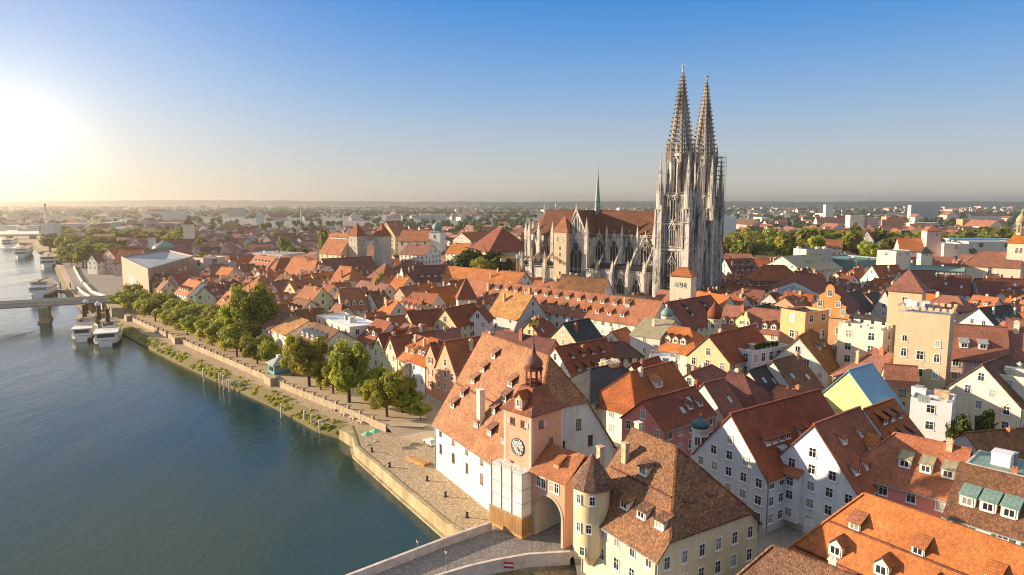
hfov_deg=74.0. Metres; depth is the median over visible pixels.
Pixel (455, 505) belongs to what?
quay pavement
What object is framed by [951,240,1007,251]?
hall
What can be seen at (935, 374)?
window
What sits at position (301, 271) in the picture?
town house
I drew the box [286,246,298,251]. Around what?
tree
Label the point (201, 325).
tree
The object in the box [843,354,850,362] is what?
window
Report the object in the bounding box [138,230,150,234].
tree
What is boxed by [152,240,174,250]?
domed chapel
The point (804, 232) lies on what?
tree
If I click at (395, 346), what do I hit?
town house
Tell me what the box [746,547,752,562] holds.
window
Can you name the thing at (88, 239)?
tree
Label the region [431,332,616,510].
salt warehouse
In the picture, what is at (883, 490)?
window
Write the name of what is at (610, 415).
window
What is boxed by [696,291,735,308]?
town house
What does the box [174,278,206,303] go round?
town house
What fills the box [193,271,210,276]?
town house
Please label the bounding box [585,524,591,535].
window
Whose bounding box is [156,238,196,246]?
town house
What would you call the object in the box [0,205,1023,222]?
land
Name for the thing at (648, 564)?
window
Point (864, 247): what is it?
tree
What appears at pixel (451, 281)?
town house
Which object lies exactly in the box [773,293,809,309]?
town house
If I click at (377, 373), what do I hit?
tree
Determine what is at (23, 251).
river boat
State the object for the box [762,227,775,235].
tree
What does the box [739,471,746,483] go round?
window
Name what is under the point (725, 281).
town house
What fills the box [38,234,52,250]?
tree
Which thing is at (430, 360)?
window
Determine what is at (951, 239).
hall
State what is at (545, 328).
town house
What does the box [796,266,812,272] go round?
town house
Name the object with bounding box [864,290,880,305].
town house
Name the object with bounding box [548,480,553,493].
window
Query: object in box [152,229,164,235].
tree
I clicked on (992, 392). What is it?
window
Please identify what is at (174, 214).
apartment block
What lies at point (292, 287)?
town house
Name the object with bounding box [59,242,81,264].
tree
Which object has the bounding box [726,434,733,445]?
window
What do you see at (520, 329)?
town house
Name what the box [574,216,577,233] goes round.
tracery window
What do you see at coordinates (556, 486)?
window
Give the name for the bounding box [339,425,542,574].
quay wall
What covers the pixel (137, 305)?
tree
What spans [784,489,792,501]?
window
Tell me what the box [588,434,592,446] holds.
window
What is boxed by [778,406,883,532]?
town house
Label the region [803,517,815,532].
door
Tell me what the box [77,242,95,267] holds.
tree
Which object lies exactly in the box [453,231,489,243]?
town house
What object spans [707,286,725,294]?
town house
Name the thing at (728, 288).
town house
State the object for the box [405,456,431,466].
timber stack
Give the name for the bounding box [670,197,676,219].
tracery window
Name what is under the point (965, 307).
town house
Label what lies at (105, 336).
river boat
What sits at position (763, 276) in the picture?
town house
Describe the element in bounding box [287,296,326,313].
town house
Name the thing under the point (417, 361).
town house
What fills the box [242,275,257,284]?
town house
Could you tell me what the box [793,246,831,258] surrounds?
roof plant
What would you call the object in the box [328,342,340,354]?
tree
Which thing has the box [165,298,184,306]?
tree
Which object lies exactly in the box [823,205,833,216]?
apartment block
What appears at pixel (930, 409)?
window
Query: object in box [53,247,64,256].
tree
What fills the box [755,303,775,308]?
town house
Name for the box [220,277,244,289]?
town house
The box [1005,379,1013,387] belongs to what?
window
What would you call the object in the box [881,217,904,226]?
apartment block
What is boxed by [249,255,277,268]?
town house
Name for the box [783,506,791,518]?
window
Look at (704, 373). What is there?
town house
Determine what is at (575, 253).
tracery window
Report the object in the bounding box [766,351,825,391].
town house
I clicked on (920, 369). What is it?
window
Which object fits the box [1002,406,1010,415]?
window
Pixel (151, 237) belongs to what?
bell tower
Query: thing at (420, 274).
town house
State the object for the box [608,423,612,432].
window
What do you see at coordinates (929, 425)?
window
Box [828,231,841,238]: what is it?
tree
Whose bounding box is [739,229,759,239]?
tree
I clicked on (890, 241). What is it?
tree
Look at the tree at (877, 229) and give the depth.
622.10 m
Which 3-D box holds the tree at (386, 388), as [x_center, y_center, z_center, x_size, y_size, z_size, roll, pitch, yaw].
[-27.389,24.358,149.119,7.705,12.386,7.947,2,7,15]
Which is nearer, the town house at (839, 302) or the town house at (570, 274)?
the town house at (839, 302)
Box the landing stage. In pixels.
[57,282,70,291]
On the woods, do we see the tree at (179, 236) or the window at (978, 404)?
the tree at (179, 236)
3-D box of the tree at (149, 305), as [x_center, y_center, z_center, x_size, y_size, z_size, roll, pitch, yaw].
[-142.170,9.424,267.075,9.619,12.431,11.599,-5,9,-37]
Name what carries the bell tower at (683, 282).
on the ground
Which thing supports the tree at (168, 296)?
on the quay pavement
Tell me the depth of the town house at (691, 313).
223.32 m
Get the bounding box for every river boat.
[1,238,17,247]
[14,244,33,257]
[27,276,57,297]
[40,251,58,267]
[71,304,97,342]
[93,308,122,347]
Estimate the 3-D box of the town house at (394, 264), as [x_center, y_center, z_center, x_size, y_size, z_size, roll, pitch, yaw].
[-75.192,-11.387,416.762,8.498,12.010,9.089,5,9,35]
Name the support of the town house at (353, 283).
on the ground
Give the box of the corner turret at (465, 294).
[455,278,477,305]
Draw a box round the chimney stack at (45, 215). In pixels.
[43,204,47,222]
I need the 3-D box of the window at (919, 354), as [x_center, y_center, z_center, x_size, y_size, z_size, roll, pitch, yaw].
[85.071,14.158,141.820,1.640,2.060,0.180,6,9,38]
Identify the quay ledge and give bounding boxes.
[350,447,444,537]
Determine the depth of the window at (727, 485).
101.55 m
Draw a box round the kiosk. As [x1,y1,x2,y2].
[265,354,289,374]
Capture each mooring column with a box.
[83,299,88,313]
[95,301,100,319]
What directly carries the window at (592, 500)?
in the turreted house at (644, 503)
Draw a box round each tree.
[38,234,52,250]
[38,236,54,251]
[53,236,64,245]
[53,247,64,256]
[57,254,76,266]
[58,233,69,237]
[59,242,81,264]
[60,240,73,246]
[64,235,81,242]
[69,244,85,267]
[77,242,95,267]
[78,235,97,240]
[79,236,94,244]
[86,228,94,235]
[89,229,104,234]
[91,236,107,244]
[93,247,107,253]
[94,243,104,247]
[106,236,117,244]
[106,289,130,303]
[107,227,119,231]
[112,231,126,236]
[114,291,142,307]
[121,283,142,292]
[122,230,131,235]
[127,288,150,295]
[132,297,147,316]
[135,234,147,237]
[136,296,161,321]
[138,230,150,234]
[140,291,164,298]
[151,303,174,325]
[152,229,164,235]
[152,292,180,308]
[157,307,179,325]
[163,234,175,238]
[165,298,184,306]
[165,305,200,334]
[174,298,201,309]
[175,234,182,238]
[177,314,207,340]
[183,304,208,314]
[191,236,208,244]
[193,315,220,345]
[194,304,220,337]
[195,252,207,256]
[203,318,225,350]
[208,309,220,317]
[216,323,252,356]
[218,298,252,351]
[227,317,261,347]
[228,281,273,331]
[239,334,274,363]
[255,301,282,318]
[257,339,281,361]
[259,223,266,229]
[276,235,291,250]
[279,334,295,375]
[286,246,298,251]
[287,334,328,386]
[297,248,312,252]
[298,226,309,231]
[309,360,329,389]
[314,225,333,249]
[321,361,333,393]
[328,338,370,402]
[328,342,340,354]
[355,378,375,408]
[366,364,387,392]
[368,369,401,416]
[373,270,383,281]
[388,370,416,412]
[395,390,424,414]
[409,401,432,418]
[452,247,484,267]
[468,256,498,269]
[473,224,482,230]
[483,245,515,270]
[504,225,511,230]
[723,237,732,253]
[728,231,743,242]
[729,237,752,253]
[731,237,739,244]
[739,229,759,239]
[743,225,755,231]
[746,234,764,254]
[748,240,765,256]
[756,236,777,255]
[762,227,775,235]
[772,233,795,242]
[774,233,797,255]
[794,226,815,241]
[796,241,810,247]
[807,234,825,247]
[811,227,833,238]
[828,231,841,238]
[837,235,849,252]
[843,230,863,251]
[846,229,865,254]
[847,222,861,232]
[857,240,877,254]
[871,230,890,243]
[873,226,881,233]
[876,241,890,249]
[879,229,893,240]
[881,234,903,248]
[900,230,916,237]
[945,412,972,437]
[956,230,979,237]
[972,403,1008,430]
[978,226,994,232]
[979,231,992,237]
[993,227,1012,238]
[1001,227,1015,233]
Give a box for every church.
[319,232,348,260]
[384,220,405,254]
[397,230,432,254]
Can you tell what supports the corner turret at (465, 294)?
on the ground
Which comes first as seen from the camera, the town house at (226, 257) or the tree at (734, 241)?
the town house at (226, 257)
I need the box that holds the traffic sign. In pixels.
[504,562,513,568]
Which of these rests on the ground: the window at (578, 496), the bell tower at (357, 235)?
the bell tower at (357, 235)
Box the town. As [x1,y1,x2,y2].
[0,205,1023,263]
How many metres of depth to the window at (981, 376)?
133.26 m
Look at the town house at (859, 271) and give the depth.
356.39 m
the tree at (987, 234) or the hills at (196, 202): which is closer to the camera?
the tree at (987, 234)
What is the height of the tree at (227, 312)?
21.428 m
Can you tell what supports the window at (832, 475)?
in the town house at (827, 463)
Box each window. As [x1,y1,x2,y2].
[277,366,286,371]
[355,328,359,335]
[428,356,432,364]
[428,368,432,376]
[428,380,432,388]
[439,443,441,454]
[452,452,454,463]
[465,462,467,473]
[479,473,482,485]
[506,416,514,425]
[519,420,528,428]
[532,232,536,258]
[535,475,540,487]
[539,420,546,429]
[541,477,545,489]
[543,232,549,259]
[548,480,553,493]
[553,353,556,360]
[554,482,559,495]
[569,222,572,233]
[570,235,582,273]
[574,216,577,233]
[575,493,581,504]
[575,521,580,533]
[576,419,581,430]
[578,546,585,557]
[579,222,582,233]
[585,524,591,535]
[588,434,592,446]
[588,496,595,507]
[595,230,604,260]
[598,547,604,562]
[608,230,619,261]
[608,411,613,418]
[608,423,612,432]
[612,555,619,572]
[613,538,619,549]
[616,278,624,293]
[624,230,634,262]
[625,419,630,430]
[628,548,635,559]
[628,566,634,574]
[631,279,640,294]
[639,231,650,263]
[639,409,645,419]
[642,347,646,353]
[644,558,651,570]
[648,281,651,295]
[654,428,659,437]
[663,555,670,572]
[667,252,675,287]
[667,432,671,440]
[668,217,676,246]
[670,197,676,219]
[678,428,682,436]
[681,549,688,565]
[686,377,691,385]
[688,439,690,449]
[691,221,694,246]
[691,253,693,270]
[691,357,695,365]
[692,197,694,219]
[694,436,700,446]
[698,455,703,466]
[698,542,705,558]
[698,566,704,574]
[702,240,706,274]
[705,347,710,356]
[710,444,716,455]
[710,460,717,471]
[713,248,715,280]
[714,216,716,242]
[714,559,721,574]
[715,536,722,552]
[720,362,724,369]
[725,449,732,461]
[725,465,731,477]
[725,482,731,490]
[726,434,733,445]
[730,553,737,568]
[731,530,738,545]
[738,488,745,500]
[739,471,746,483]
[742,455,748,467]
[743,353,747,362]
[746,525,753,539]
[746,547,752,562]
[753,353,757,363]
[753,494,761,506]
[754,477,762,489]
[761,352,765,361]
[767,512,773,524]
[768,495,773,507]
[769,351,772,360]
[769,483,774,490]
[777,492,783,503]
[777,508,782,520]
[778,480,783,486]
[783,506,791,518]
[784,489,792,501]
[785,475,793,487]
[788,457,795,467]
[789,329,794,337]
[790,313,794,321]
[795,345,800,353]
[805,497,813,510]
[806,480,814,492]
[807,446,816,459]
[807,463,815,475]
[809,315,813,322]
[817,372,822,379]
[818,300,822,306]
[821,313,825,321]
[823,503,832,515]
[824,486,833,499]
[827,290,832,296]
[827,469,836,482]
[835,301,840,307]
[840,309,845,316]
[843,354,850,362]
[843,493,852,503]
[844,329,851,337]
[844,342,851,350]
[867,332,874,341]
[867,345,873,351]
[877,485,887,497]
[899,389,905,396]
[900,347,906,356]
[901,334,907,341]
[905,493,915,504]
[915,350,923,360]
[918,368,923,377]
[924,420,933,430]
[925,404,934,414]
[932,353,939,363]
[932,370,938,379]
[934,340,940,347]
[934,500,945,512]
[951,371,957,379]
[952,360,958,366]
[963,384,971,393]
[973,362,979,367]
[974,400,982,409]
[977,372,984,381]
[988,389,995,398]
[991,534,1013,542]
[1001,421,1008,427]
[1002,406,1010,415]
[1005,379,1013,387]
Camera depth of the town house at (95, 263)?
442.75 m
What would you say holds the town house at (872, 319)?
on the ground
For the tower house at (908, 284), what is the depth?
162.06 m
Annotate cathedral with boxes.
[517,62,726,297]
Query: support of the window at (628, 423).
in the town house at (670, 417)
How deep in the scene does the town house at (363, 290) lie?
292.94 m
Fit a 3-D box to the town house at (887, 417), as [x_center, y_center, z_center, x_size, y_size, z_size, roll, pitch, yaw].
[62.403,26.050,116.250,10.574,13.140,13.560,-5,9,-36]
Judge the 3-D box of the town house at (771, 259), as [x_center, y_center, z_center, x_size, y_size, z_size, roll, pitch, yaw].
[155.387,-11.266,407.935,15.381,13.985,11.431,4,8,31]
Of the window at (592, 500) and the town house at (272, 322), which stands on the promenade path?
the town house at (272, 322)
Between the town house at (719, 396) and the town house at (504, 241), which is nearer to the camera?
the town house at (719, 396)
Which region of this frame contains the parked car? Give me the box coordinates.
[423,438,434,446]
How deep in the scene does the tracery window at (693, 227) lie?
292.24 m
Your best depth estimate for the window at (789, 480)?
97.49 m
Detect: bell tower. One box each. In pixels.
[147,232,155,248]
[348,223,366,256]
[373,223,391,267]
[429,220,445,252]
[668,267,697,300]
[916,246,933,265]
[1006,209,1023,277]
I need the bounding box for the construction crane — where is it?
[501,255,555,271]
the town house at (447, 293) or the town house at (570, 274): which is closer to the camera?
the town house at (447, 293)
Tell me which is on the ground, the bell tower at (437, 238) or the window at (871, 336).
the bell tower at (437, 238)
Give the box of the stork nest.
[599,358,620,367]
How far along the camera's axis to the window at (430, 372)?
160.96 m
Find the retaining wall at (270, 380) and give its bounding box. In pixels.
[123,312,387,431]
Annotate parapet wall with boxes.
[73,266,82,282]
[77,287,90,295]
[83,282,104,295]
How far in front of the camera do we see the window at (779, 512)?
98.55 m
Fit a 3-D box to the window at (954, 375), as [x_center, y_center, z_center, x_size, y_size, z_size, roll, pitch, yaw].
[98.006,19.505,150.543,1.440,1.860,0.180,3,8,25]
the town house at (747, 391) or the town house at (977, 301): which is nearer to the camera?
the town house at (747, 391)
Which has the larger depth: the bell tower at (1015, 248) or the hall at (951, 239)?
the hall at (951, 239)
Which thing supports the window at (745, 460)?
in the town house at (737, 452)
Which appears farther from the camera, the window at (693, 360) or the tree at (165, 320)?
the tree at (165, 320)
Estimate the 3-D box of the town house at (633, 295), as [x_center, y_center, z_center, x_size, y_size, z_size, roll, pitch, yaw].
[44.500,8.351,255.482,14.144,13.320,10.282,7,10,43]
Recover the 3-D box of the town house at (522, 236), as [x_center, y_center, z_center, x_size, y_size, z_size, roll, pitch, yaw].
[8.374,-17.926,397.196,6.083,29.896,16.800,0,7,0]
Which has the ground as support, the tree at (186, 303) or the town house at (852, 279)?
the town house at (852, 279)
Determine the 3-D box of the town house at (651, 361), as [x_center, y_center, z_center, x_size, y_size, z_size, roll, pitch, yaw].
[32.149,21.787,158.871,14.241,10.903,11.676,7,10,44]
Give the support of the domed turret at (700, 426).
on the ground
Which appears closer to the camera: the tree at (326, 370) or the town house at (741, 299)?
the tree at (326, 370)
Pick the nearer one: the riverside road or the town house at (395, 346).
the town house at (395, 346)
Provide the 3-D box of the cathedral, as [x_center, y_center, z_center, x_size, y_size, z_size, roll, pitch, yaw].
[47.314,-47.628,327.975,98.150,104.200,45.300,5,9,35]
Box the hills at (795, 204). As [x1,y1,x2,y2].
[479,201,1023,206]
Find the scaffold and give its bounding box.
[489,458,531,538]
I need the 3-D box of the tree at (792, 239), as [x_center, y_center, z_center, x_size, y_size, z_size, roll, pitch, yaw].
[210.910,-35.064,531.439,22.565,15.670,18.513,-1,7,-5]
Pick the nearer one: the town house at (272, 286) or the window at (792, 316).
the window at (792, 316)
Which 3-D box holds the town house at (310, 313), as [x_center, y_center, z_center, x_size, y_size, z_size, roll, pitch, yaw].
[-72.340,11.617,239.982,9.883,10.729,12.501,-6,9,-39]
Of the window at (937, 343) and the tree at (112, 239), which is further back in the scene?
the tree at (112, 239)
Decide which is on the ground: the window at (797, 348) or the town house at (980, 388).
the town house at (980, 388)
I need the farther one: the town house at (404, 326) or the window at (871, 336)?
the town house at (404, 326)
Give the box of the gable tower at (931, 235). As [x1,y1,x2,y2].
[921,225,941,255]
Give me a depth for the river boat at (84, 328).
251.80 m
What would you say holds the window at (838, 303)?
in the town house at (839, 302)
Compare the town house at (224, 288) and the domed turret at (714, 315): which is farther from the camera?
the town house at (224, 288)
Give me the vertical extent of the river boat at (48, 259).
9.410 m
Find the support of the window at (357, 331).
in the town house at (354, 326)
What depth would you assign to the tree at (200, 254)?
453.53 m
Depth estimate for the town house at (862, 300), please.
242.20 m
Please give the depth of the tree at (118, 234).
684.85 m
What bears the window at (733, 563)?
in the turreted house at (644, 503)
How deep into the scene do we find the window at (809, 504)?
96.33 m
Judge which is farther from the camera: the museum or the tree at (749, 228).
the tree at (749, 228)
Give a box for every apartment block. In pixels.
[41,223,60,235]
[162,211,186,218]
[228,208,244,215]
[256,213,263,224]
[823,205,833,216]
[845,215,864,227]
[864,217,878,226]
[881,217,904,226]
[907,205,938,219]
[956,219,973,225]
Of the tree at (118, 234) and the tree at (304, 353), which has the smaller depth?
the tree at (304, 353)
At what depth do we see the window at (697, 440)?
110.31 m
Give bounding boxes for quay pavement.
[13,236,576,574]
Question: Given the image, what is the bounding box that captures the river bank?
[0,236,349,438]
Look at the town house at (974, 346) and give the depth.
150.02 m
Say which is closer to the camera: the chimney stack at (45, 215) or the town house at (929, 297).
the town house at (929, 297)
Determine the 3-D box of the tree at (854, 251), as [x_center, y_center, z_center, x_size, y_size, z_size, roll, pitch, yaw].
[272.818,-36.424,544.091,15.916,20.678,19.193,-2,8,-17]
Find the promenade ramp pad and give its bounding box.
[386,432,423,442]
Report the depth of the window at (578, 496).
83.08 m
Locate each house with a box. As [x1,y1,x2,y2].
[86,253,105,274]
[102,246,141,273]
[112,247,145,275]
[151,272,171,293]
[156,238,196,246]
[156,277,175,297]
[167,266,193,276]
[169,272,190,289]
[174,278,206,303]
[191,275,209,285]
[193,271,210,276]
[195,284,222,304]
[196,263,228,273]
[205,273,217,281]
[207,275,229,285]
[215,255,230,260]
[215,283,233,295]
[215,291,232,306]
[216,266,238,277]
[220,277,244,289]
[227,256,249,270]
[230,272,246,281]
[238,263,254,275]
[242,274,271,291]
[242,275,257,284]
[248,264,265,276]
[248,284,278,292]
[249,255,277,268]
[249,276,273,282]
[251,250,305,258]
[254,268,272,276]
[260,311,311,338]
[262,269,288,277]
[269,257,290,269]
[270,280,289,291]
[270,314,312,357]
[271,290,292,303]
[275,272,294,279]
[277,301,291,313]
[282,258,326,274]
[282,278,321,296]
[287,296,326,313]
[288,272,311,280]
[292,289,300,299]
[293,305,323,321]
[294,284,333,312]
[294,322,360,361]
[298,269,312,273]
[310,270,334,282]
[312,265,335,272]
[316,312,372,338]
[319,281,337,296]
[320,255,375,270]
[327,303,357,315]
[330,265,369,282]
[333,287,342,305]
[334,280,352,287]
[337,287,368,317]
[343,280,357,286]
[354,266,377,276]
[354,280,395,299]
[356,285,366,293]
[357,318,400,371]
[363,310,389,317]
[364,288,390,299]
[365,315,407,327]
[366,263,397,282]
[367,290,388,311]
[371,329,407,368]
[376,297,405,315]
[381,276,394,283]
[383,330,436,372]
[390,273,415,289]
[392,258,399,264]
[392,260,397,267]
[393,259,423,272]
[393,284,418,301]
[395,334,428,379]
[399,242,441,264]
[399,264,446,286]
[399,323,415,329]
[400,295,431,310]
[404,307,440,330]
[405,323,429,336]
[408,337,440,397]
[409,280,437,291]
[410,291,446,310]
[416,304,441,311]
[423,283,462,307]
[424,337,465,402]
[431,326,461,339]
[433,303,476,336]
[434,335,480,404]
[441,266,532,285]
[442,260,453,265]
[445,242,472,260]
[445,278,464,285]
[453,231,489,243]
[462,300,485,307]
[467,227,523,271]
[468,304,494,336]
[470,279,665,336]
[489,290,547,333]
[494,330,559,353]
[503,328,523,332]
[518,315,556,337]
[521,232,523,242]
[529,442,588,548]
[530,277,542,281]
[531,279,558,287]
[548,338,625,377]
[549,318,603,344]
[557,275,613,294]
[559,272,578,278]
[570,360,629,413]
[570,420,762,574]
[596,361,689,443]
[604,327,630,344]
[609,341,644,367]
[614,292,647,298]
[619,385,718,456]
[626,356,662,370]
[629,317,685,359]
[635,292,653,299]
[649,350,677,366]
[653,289,669,302]
[657,325,704,375]
[664,295,722,337]
[683,361,726,385]
[685,324,766,372]
[691,388,834,533]
[693,377,743,428]
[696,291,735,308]
[702,284,718,291]
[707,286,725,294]
[721,278,731,288]
[721,304,780,341]
[722,258,758,275]
[722,284,761,293]
[725,368,773,407]
[726,273,741,281]
[727,293,752,306]
[730,288,765,306]
[732,278,753,285]
[736,544,856,574]
[738,340,787,373]
[743,263,795,289]
[745,363,778,391]
[752,257,769,264]
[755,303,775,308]
[758,257,777,262]
[760,289,781,304]
[763,271,834,299]
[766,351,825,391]
[768,282,818,299]
[771,329,839,390]
[772,384,802,399]
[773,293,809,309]
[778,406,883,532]
[779,306,828,344]
[783,290,815,305]
[787,492,1023,574]
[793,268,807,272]
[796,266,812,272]
[811,272,825,278]
[812,282,859,346]
[822,362,906,413]
[825,238,842,254]
[829,276,850,285]
[830,270,846,277]
[830,344,836,352]
[830,347,893,383]
[836,319,892,368]
[837,274,860,283]
[844,281,864,291]
[847,289,873,314]
[848,266,864,278]
[849,314,886,324]
[855,283,874,291]
[858,229,874,255]
[859,264,900,283]
[863,397,924,438]
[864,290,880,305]
[864,432,972,517]
[865,277,890,286]
[866,286,888,291]
[870,288,887,316]
[871,287,883,293]
[880,363,919,415]
[886,269,928,352]
[890,270,936,291]
[893,238,923,256]
[893,299,957,390]
[909,264,965,276]
[909,384,955,440]
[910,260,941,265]
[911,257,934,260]
[926,293,940,300]
[931,291,977,315]
[936,274,971,301]
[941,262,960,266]
[941,461,1023,545]
[942,354,1023,429]
[943,426,1023,459]
[949,323,1009,384]
[954,311,966,322]
[958,304,1022,325]
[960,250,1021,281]
[965,447,1023,476]
[968,294,1002,307]
[970,276,1023,297]
[985,273,1002,277]
[993,288,1018,302]
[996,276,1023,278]
[999,366,1023,399]
[1002,295,1023,313]
[1005,318,1023,367]
[1019,305,1023,317]
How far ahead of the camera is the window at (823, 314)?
173.21 m
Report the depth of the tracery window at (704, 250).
308.40 m
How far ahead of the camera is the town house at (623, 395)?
136.02 m
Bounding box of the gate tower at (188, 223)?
[182,217,194,238]
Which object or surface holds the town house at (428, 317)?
on the ground
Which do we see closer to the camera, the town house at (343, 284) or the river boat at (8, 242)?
the town house at (343, 284)
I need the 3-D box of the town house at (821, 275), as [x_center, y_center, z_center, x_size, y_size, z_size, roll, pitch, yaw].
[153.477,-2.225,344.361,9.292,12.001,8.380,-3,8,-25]
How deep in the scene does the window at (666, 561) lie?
75.67 m
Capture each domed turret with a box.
[661,302,673,319]
[691,412,709,459]
[707,298,721,336]
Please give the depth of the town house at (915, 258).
419.85 m
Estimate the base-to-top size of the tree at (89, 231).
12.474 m
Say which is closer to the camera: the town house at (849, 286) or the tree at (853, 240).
the town house at (849, 286)
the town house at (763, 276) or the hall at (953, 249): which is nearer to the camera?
the town house at (763, 276)
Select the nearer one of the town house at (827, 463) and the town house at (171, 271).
the town house at (827, 463)
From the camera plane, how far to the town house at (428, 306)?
241.77 m
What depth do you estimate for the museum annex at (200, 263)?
397.16 m
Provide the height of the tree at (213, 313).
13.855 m
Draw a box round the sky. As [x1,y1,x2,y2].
[0,0,1023,247]
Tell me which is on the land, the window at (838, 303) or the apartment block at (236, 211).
the apartment block at (236, 211)
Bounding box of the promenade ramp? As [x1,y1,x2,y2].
[387,426,433,440]
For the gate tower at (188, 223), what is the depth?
634.38 m
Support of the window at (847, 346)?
in the town house at (854, 335)
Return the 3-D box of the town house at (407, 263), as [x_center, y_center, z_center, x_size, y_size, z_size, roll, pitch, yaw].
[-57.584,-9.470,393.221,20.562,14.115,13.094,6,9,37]
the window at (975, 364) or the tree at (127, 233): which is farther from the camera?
the tree at (127, 233)
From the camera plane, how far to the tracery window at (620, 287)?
311.73 m
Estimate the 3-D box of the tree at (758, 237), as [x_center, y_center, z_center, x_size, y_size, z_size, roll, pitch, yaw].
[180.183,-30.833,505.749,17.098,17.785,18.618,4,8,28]
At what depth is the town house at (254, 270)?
379.80 m
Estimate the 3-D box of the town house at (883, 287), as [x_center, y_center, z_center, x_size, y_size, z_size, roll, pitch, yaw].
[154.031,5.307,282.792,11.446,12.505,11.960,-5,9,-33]
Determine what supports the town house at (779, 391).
on the ground
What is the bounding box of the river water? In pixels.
[0,248,440,574]
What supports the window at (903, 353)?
in the tower house at (924, 337)
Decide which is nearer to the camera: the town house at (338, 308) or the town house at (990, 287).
the town house at (338, 308)
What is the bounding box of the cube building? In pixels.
[876,249,910,269]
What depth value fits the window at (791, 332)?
173.84 m
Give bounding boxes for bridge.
[0,234,39,238]
[0,295,139,322]
[346,521,572,574]
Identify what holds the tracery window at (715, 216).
in the cathedral
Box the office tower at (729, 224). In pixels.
[723,216,736,237]
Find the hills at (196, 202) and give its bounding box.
[0,200,1023,204]
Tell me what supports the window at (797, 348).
in the town house at (818, 353)
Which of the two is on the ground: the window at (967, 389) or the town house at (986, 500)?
the town house at (986, 500)
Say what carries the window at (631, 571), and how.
in the turreted house at (644, 503)
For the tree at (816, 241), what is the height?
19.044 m
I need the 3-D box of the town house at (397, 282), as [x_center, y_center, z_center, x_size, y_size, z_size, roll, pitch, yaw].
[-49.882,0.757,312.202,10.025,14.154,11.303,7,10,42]
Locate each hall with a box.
[767,254,842,277]
[832,255,876,271]
[940,242,968,260]
[943,238,1009,241]
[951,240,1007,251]
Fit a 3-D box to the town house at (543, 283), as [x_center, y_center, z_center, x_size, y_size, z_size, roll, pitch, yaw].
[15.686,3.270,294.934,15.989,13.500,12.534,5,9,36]
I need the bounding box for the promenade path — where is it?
[129,313,441,426]
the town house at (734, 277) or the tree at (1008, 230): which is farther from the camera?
the tree at (1008, 230)
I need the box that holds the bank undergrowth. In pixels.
[110,317,342,434]
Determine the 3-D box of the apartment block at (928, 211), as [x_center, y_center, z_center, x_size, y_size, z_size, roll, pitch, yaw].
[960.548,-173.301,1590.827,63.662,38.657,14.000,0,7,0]
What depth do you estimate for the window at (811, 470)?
95.69 m
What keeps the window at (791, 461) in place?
in the town house at (827, 463)
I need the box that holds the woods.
[0,206,1023,245]
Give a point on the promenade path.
(395, 417)
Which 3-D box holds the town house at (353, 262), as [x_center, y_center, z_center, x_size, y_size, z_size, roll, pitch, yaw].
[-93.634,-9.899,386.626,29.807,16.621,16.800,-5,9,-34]
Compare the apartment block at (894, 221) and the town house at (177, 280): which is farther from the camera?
the apartment block at (894, 221)
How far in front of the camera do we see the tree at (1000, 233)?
551.46 m
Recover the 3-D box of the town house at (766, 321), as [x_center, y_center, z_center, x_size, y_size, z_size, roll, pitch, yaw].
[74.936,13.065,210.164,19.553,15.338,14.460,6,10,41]
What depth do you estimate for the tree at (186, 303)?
254.29 m
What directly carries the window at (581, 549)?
in the turreted house at (644, 503)
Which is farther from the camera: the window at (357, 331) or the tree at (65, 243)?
the tree at (65, 243)
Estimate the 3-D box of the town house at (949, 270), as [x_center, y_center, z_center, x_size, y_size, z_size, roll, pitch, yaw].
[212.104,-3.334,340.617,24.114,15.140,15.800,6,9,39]
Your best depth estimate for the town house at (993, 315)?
213.47 m
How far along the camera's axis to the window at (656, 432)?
117.49 m
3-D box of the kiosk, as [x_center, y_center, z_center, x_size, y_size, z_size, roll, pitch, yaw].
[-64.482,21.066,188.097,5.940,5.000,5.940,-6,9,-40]
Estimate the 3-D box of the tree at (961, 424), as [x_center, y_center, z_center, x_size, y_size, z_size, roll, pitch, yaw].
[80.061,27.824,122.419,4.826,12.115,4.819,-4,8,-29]
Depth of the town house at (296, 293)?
286.14 m
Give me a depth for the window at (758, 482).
97.09 m
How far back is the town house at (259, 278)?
304.25 m
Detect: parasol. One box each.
[361,432,372,444]
[369,429,379,441]
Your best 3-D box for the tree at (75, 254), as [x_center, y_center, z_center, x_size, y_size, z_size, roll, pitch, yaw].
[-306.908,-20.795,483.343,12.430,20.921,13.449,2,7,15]
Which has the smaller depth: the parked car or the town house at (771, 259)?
the parked car
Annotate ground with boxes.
[56,214,1019,574]
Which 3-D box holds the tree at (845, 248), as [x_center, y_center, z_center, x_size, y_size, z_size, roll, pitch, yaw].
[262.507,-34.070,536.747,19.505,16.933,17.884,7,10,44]
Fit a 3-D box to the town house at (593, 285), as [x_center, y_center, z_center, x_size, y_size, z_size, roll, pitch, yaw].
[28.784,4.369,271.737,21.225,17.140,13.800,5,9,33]
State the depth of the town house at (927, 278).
307.12 m
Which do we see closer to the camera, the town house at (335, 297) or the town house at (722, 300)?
the town house at (722, 300)
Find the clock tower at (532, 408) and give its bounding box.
[500,319,566,468]
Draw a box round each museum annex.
[194,256,225,273]
[213,261,236,269]
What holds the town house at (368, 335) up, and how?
on the ground
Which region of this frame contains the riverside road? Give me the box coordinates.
[55,262,88,311]
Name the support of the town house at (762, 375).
on the ground
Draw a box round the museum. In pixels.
[121,250,193,292]
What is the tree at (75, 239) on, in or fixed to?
on the quay pavement

